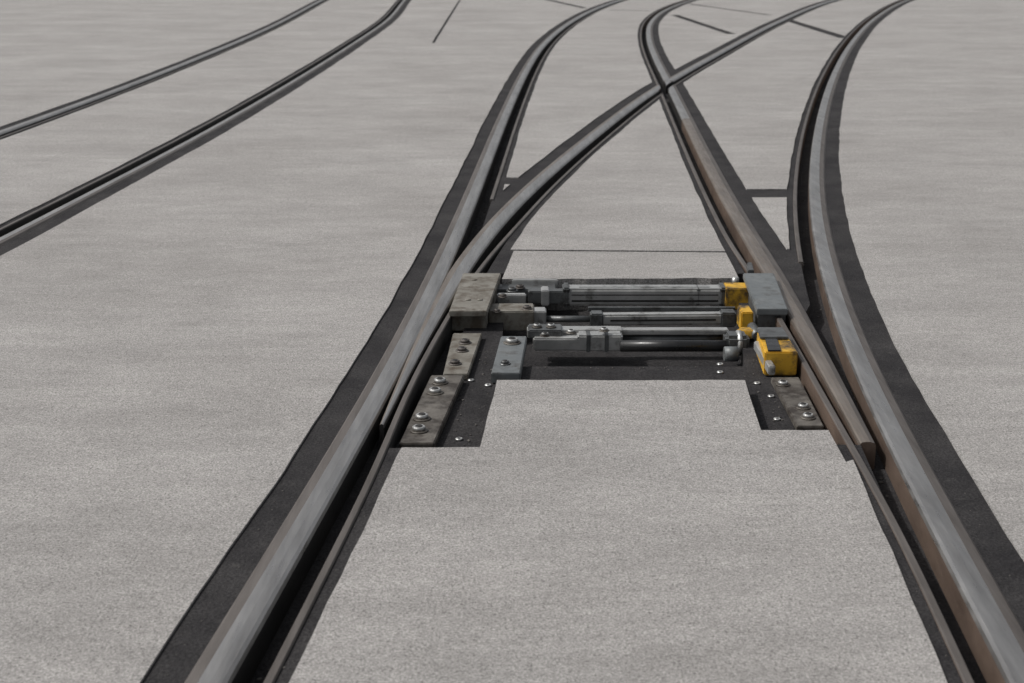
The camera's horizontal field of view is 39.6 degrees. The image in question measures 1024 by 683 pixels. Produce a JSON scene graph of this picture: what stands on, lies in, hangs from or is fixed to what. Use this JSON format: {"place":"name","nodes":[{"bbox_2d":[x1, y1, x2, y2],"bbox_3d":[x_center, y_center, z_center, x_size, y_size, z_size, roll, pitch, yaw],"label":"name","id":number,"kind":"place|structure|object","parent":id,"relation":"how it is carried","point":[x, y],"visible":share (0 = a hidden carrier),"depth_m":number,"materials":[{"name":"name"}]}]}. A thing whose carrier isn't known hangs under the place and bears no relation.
{"place":"outdoors","nodes":[
{"label":"outdoors","id":0,"kind":"place"},
{"bbox_2d":[0,0,1023,682],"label":"concrete ground","id":1,"kind":"structure","parent":0,"point":[184,340],"depth_m":4.95,"materials":[{"name":"grey concrete"}]},
{"bbox_2d":[0,0,406,245],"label":"tram track","id":2,"kind":"structure","parent":1,"relation":"in","point":[30,221],"depth_m":10.34,"materials":[{"name":"metal"}]},
{"bbox_2d":[0,0,1023,682],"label":"bitumen joint filler","id":3,"kind":"object","parent":1,"relation":"on","point":[190,638],"visible":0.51,"depth_m":4.67,"materials":[{"name":"black asphalt"}]},
{"bbox_2d":[165,161,1010,680],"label":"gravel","id":4,"kind":"structure","parent":1,"relation":"on","point":[591,367],"depth_m":4.21,"materials":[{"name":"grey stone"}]},
{"bbox_2d":[184,0,1023,682],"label":"railway switch","id":5,"kind":"object","parent":1,"relation":"in","point":[382,412],"visible":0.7,"depth_m":4.24,"materials":[{"name":"metal"}]},
{"bbox_2d":[399,262,823,447],"bbox_3d":[0.362,0.008,4.863,1.349,0.135,1.942,0,16,0],"label":"switch machine","id":6,"kind":"object","parent":1,"relation":"on","point":[474,304],"visible":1,"depth_m":5.05,"materials":[{"name":"metal"}]}
]}

